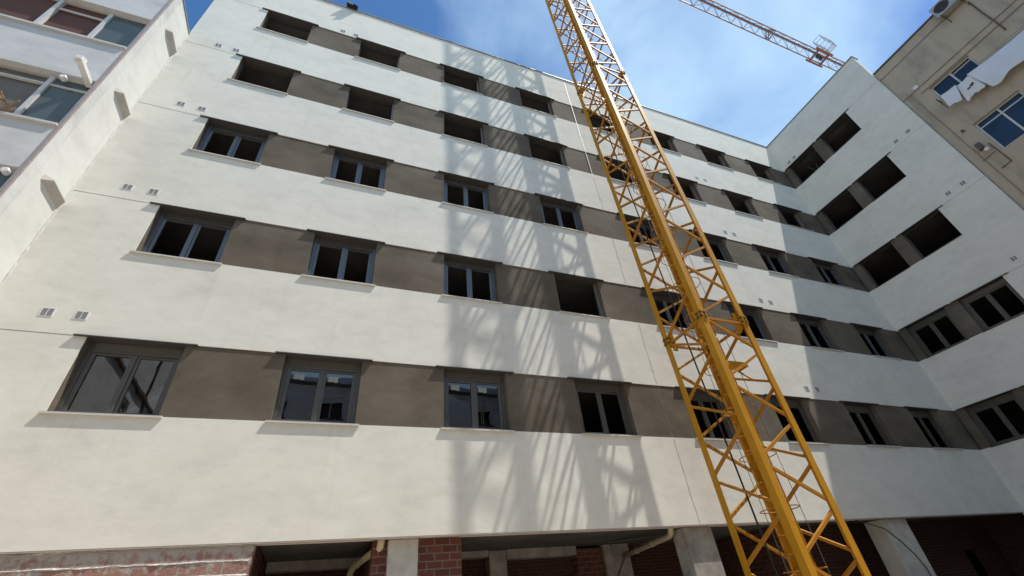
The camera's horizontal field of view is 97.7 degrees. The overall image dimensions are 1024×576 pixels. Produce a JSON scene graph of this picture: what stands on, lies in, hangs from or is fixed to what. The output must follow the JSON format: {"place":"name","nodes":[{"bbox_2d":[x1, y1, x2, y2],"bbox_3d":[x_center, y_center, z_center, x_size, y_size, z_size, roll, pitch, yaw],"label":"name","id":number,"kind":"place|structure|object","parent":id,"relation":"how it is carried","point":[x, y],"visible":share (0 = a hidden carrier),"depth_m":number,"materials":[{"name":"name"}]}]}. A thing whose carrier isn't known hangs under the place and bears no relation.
{"place":"outdoors","nodes":[
{"label":"outdoors","id":0,"kind":"place"},
{"bbox_2d":[0,0,1023,575],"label":"apartment building","id":1,"kind":"structure","parent":0,"point":[308,288],"depth_m":10.29,"materials":[{"name":"white paint"}]},
{"bbox_2d":[54,342,183,415],"bbox_3d":[-5.931,1.432,6.866,1.278,1.200,0.065,9,-39,-19],"label":"window","id":2,"kind":"structure","parent":1,"relation":"in","point":[109,378],"depth_m":6.86,"materials":[{"name":"grey glass"}]},
{"bbox_2d":[141,211,233,261],"bbox_3d":[-6.197,-0.916,8.632,1.278,1.200,0.065,9,-39,-19],"label":"window","id":3,"kind":"structure","parent":1,"relation":"in","point":[197,223],"depth_m":8.75,"materials":[{"name":"grey metal"}]},
{"bbox_2d":[196,124,267,162],"bbox_3d":[-6.463,-3.263,10.398,1.278,1.200,0.065,9,-39,-19],"label":"window","id":4,"kind":"structure","parent":1,"relation":"in","point":[212,129],"depth_m":10.54,"materials":[{"name":"grey metal"}]},
{"bbox_2d":[235,63,292,79],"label":"window","id":5,"kind":"structure","parent":1,"relation":"in","point":[244,64],"depth_m":12.43,"materials":[{"name":"grey metal"}]},
{"bbox_2d":[263,16,310,30],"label":"window","id":6,"kind":"structure","parent":1,"relation":"in","point":[269,17],"depth_m":14.21,"materials":[{"name":"grey metal"}]},
{"bbox_2d":[272,358,361,423],"bbox_3d":[-3.348,1.830,7.783,1.278,1.200,0.065,9,-39,-19],"label":"window","id":7,"kind":"structure","parent":1,"relation":"in","point":[306,380],"depth_m":7.79,"materials":[{"name":"grey glass"}]},
{"bbox_2d":[306,237,375,283],"bbox_3d":[-3.614,-0.518,9.549,1.278,1.200,0.065,9,-39,-19],"label":"window","id":8,"kind":"structure","parent":1,"relation":"in","point":[345,247],"depth_m":9.68,"materials":[{"name":"grey metal"}]},
{"bbox_2d":[347,2,357,9],"bbox_3d":[-5.628,-9.990,15.824,0.380,0.280,0.260,9,-39,-19],"label":"roof scrap","id":9,"kind":"object","parent":1,"relation":"on","point":[351,5],"visible":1,"depth_m":15.76,"materials":[{"name":"grey"}]},
{"bbox_2d":[329,153,385,188],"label":"window","id":10,"kind":"structure","parent":1,"relation":"in","point":[338,157],"depth_m":11.47,"materials":[{"name":"grey metal"}]},
{"bbox_2d":[346,92,393,119],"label":"window","id":11,"kind":"structure","parent":1,"relation":"in","point":[352,93],"depth_m":13.37,"materials":[{"name":"grey metal"}]},
{"bbox_2d":[358,45,399,67],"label":"window","id":12,"kind":"structure","parent":1,"relation":"in","point":[398,57],"depth_m":15.15,"materials":[{"name":"grey metal"}]},
{"bbox_2d":[444,71,478,92],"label":"window","id":13,"kind":"structure","parent":1,"relation":"in","point":[476,81],"depth_m":16.11,"materials":[{"name":"grey metal"}]},
{"bbox_2d":[444,118,482,143],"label":"window","id":14,"kind":"structure","parent":1,"relation":"in","point":[444,118],"depth_m":14.33,"materials":[{"name":"grey metal"}]},
{"bbox_2d":[444,178,488,210],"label":"window","id":15,"kind":"structure","parent":1,"relation":"in","point":[465,186],"depth_m":12.42,"materials":[{"name":"grey metal"}]},
{"bbox_2d":[444,259,496,301],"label":"window","id":16,"kind":"structure","parent":1,"relation":"in","point":[469,267],"depth_m":10.63,"materials":[{"name":"grey metal"}]},
{"bbox_2d":[444,371,507,429],"bbox_3d":[-0.737,2.231,8.710,1.278,1.200,0.065,9,-39,-19],"label":"window","id":17,"kind":"structure","parent":1,"relation":"in","point":[475,401],"depth_m":8.73,"materials":[{"name":"grey glass"}]},
{"bbox_2d":[520,94,551,114],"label":"window","id":18,"kind":"structure","parent":1,"relation":"in","point":[520,94],"depth_m":17.07,"materials":[{"name":"grey metal"}]},
{"bbox_2d":[529,141,564,165],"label":"window","id":19,"kind":"structure","parent":1,"relation":"in","point":[559,150],"depth_m":15.28,"materials":[{"name":"grey metal"}]},
{"bbox_2d":[540,200,580,230],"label":"window","id":20,"kind":"structure","parent":1,"relation":"in","point":[557,207],"depth_m":13.39,"materials":[{"name":"grey metal"}]},
{"bbox_2d":[555,278,602,316],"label":"window","id":21,"kind":"structure","parent":1,"relation":"in","point":[593,285],"depth_m":11.73,"materials":[{"name":"grey metal"}]},
{"bbox_2d":[574,382,632,434],"bbox_3d":[1.931,2.642,9.657,1.278,1.200,0.065,9,-39,-19],"label":"window","id":22,"kind":"structure","parent":1,"relation":"in","point":[598,389],"depth_m":9.81,"materials":[{"name":"grey metal"}]},
{"bbox_2d":[591,116,615,133],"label":"window","id":23,"kind":"structure","parent":1,"relation":"in","point":[591,116],"depth_m":17.99,"materials":[{"name":"grey metal"}]},
{"bbox_2d":[626,220,659,246],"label":"window","id":24,"kind":"structure","parent":1,"relation":"in","point":[647,227],"depth_m":14.38,"materials":[{"name":"grey metal"}]},
{"bbox_2d":[647,133,673,150],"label":"window","id":25,"kind":"structure","parent":1,"relation":"in","point":[647,133],"depth_m":18.98,"materials":[{"name":"grey metal"}]},
{"bbox_2d":[652,294,692,328],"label":"window","id":26,"kind":"structure","parent":1,"relation":"in","point":[664,299],"depth_m":12.58,"materials":[{"name":"grey metal"}]},
{"bbox_2d":[669,179,698,200],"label":"window","id":27,"kind":"structure","parent":1,"relation":"in","point":[669,179],"depth_m":17.20,"materials":[{"name":"grey metal"}]},
{"bbox_2d":[687,392,732,438],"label":"window","id":28,"kind":"structure","parent":1,"relation":"in","point":[700,398],"depth_m":10.76,"materials":[{"name":"grey metal"}]},
{"bbox_2d":[696,236,729,261],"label":"window","id":29,"kind":"structure","parent":1,"relation":"in","point":[710,241],"depth_m":15.38,"materials":[{"name":"grey metal"}]},
{"bbox_2d":[701,150,725,166],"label":"window","id":30,"kind":"structure","parent":1,"relation":"in","point":[701,150],"depth_m":19.87,"materials":[{"name":"grey metal"}]},
{"bbox_2d":[727,195,753,214],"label":"window","id":31,"kind":"structure","parent":1,"relation":"in","point":[727,195],"depth_m":18.10,"materials":[{"name":"grey metal"}]},
{"bbox_2d":[727,306,768,339],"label":"window","id":32,"kind":"structure","parent":1,"relation":"in","point":[745,312],"depth_m":13.56,"materials":[{"name":"grey metal"}]},
{"bbox_2d":[750,165,772,180],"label":"window","id":33,"kind":"structure","parent":1,"relation":"in","point":[750,165],"depth_m":20.82,"materials":[{"name":"grey metal"}]},
{"bbox_2d":[758,250,789,274],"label":"window","id":34,"kind":"structure","parent":1,"relation":"in","point":[763,253],"depth_m":16.20,"materials":[{"name":"grey metal"}]},
{"bbox_2d":[779,210,804,228],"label":"window","id":35,"kind":"structure","parent":1,"relation":"in","point":[779,210],"depth_m":19.02,"materials":[{"name":"grey metal"}]},
{"bbox_2d":[770,399,819,442],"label":"window","id":36,"kind":"structure","parent":1,"relation":"in","point":[792,404],"depth_m":11.75,"materials":[{"name":"grey metal"}]},
{"bbox_2d":[791,148,813,182],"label":"window","id":37,"kind":"structure","parent":1,"relation":"in","point":[812,148],"depth_m":20.71,"materials":[{"name":"grey metal"}]},
{"bbox_2d":[796,318,833,348],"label":"window","id":38,"kind":"structure","parent":1,"relation":"in","point":[807,323],"depth_m":14.43,"materials":[{"name":"grey metal"}]},
{"bbox_2d":[814,263,843,285],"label":"window","id":39,"kind":"structure","parent":1,"relation":"in","point":[817,265],"depth_m":17.13,"materials":[{"name":"grey metal"}]},
{"bbox_2d":[822,114,847,152],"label":"window","id":40,"kind":"structure","parent":1,"relation":"in","point":[847,114],"depth_m":19.45,"materials":[{"name":"grey metal"}]},
{"bbox_2d":[823,191,848,229],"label":"window","id":41,"kind":"structure","parent":1,"relation":"in","point":[848,191],"depth_m":18.89,"materials":[{"name":"grey metal"}]},
{"bbox_2d":[845,405,891,445],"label":"window","id":42,"kind":"structure","parent":1,"relation":"in","point":[851,409],"depth_m":12.63,"materials":[{"name":"grey metal"}]},
{"bbox_2d":[856,328,891,356],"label":"window","id":43,"kind":"structure","parent":1,"relation":"in","point":[861,331],"depth_m":15.34,"materials":[{"name":"grey metal"}]},
{"bbox_2d":[859,158,889,199],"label":"window","id":44,"kind":"structure","parent":1,"relation":"in","point":[887,158],"depth_m":17.65,"materials":[{"name":"grey metal"}]},
{"bbox_2d":[861,244,891,286],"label":"window","id":45,"kind":"structure","parent":1,"relation":"in","point":[890,244],"depth_m":17.12,"materials":[{"name":"grey metal"}]},
{"bbox_2d":[904,211,939,257],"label":"window","id":46,"kind":"structure","parent":1,"relation":"in","point":[938,211],"depth_m":15.89,"materials":[{"name":"grey metal"}]},
{"bbox_2d":[909,410,952,447],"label":"window","id":47,"kind":"structure","parent":1,"relation":"in","point":[917,414],"depth_m":13.55,"materials":[{"name":"grey metal"}]},
{"bbox_2d":[908,309,967,356],"bbox_3d":[14.237,1.524,14.951,0.065,1.200,1.278,9,-39,-19],"label":"window","id":48,"kind":"structure","parent":1,"relation":"in","point":[929,321],"depth_m":15.08,"materials":[{"name":"grey metal"}]},
{"bbox_2d":[960,278,1023,330],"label":"window","id":49,"kind":"structure","parent":1,"relation":"in","point":[986,291],"depth_m":13.85,"materials":[{"name":"grey metal"}]},
{"bbox_2d":[966,392,1023,445],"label":"window","id":50,"kind":"structure","parent":1,"relation":"in","point":[993,403],"depth_m":13.34,"materials":[{"name":"grey metal"}]},
{"bbox_2d":[184,0,938,146],"label":"sky","id":51,"kind":"structure","parent":0,"point":[679,59],"materials":[{"name":"blue"}]},
{"label":"ground","id":52,"kind":"structure","parent":0,"visible":0},
{"bbox_2d":[0,0,189,286],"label":"neighbour building","id":53,"kind":"structure","parent":52,"relation":"on","point":[78,78],"depth_m":8.41,"materials":[{"name":"paint"}]},
{"bbox_2d":[0,171,13,187],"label":"window","id":54,"kind":"structure","parent":53,"relation":"in","point":[3,178],"depth_m":6.91,"materials":[{"name":"white metal"}]},
{"bbox_2d":[0,90,20,111],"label":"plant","id":55,"kind":"object","parent":53,"relation":"attached to","point":[6,107],"visible":1,"depth_m":7.41,"materials":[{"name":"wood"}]},
{"bbox_2d":[0,64,89,126],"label":"window","id":56,"kind":"structure","parent":53,"relation":"in","point":[47,100],"depth_m":8.04,"materials":[{"name":"grey glass"}]},
{"bbox_2d":[0,0,146,49],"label":"window","id":57,"kind":"structure","parent":53,"relation":"in","point":[116,31],"depth_m":9.43,"materials":[{"name":"white glass"}]},
{"bbox_2d":[545,0,870,575],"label":"tower crane","id":58,"kind":"object","parent":52,"relation":"on","point":[762,469],"visible":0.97,"depth_m":9.77,"materials":[{"name":"yellow paint"}]},
{"bbox_2d":[873,0,1023,208],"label":"beige building","id":59,"kind":"structure","parent":52,"relation":"on","point":[926,65],"depth_m":15.05,"materials":[{"name":"paint"}]},
{"bbox_2d":[928,0,969,21],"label":"air conditioner","id":60,"kind":"object","parent":59,"relation":"attached to","point":[942,9],"visible":1,"depth_m":15.83,"materials":[{"name":"white metal"}]},
{"bbox_2d":[941,85,961,105],"bbox_3d":[14.964,-6.510,15.192,0.032,0.695,0.521,7,-39,-17],"label":"pillow case","id":61,"kind":"object","parent":59,"relation":"hanging from","point":[951,96],"visible":1,"depth_m":15.21,"materials":[{"name":"white fabric"}]},
{"bbox_2d":[930,56,979,98],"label":"window","id":62,"kind":"structure","parent":59,"relation":"in","point":[968,63],"depth_m":15.58,"materials":[{"name":"blue glass"}]},
{"bbox_2d":[957,76,985,100],"bbox_3d":[15.190,-6.668,14.886,0.056,0.771,0.571,8,-39,-18],"label":"shirt","id":63,"kind":"object","parent":59,"relation":"hanging from","point":[968,87],"visible":1,"depth_m":14.86,"materials":[{"name":"white fabric"}]},
{"bbox_2d":[967,30,1023,86],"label":"bed sheet","id":64,"kind":"object","parent":59,"relation":"hanging from","point":[996,68],"visible":1,"depth_m":14.14,"materials":[{"name":"white fabric"}]},
{"bbox_2d":[975,91,1023,147],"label":"window","id":65,"kind":"structure","parent":59,"relation":"in","point":[1004,124],"depth_m":14.15,"materials":[{"name":"blue glass"}]}
]}

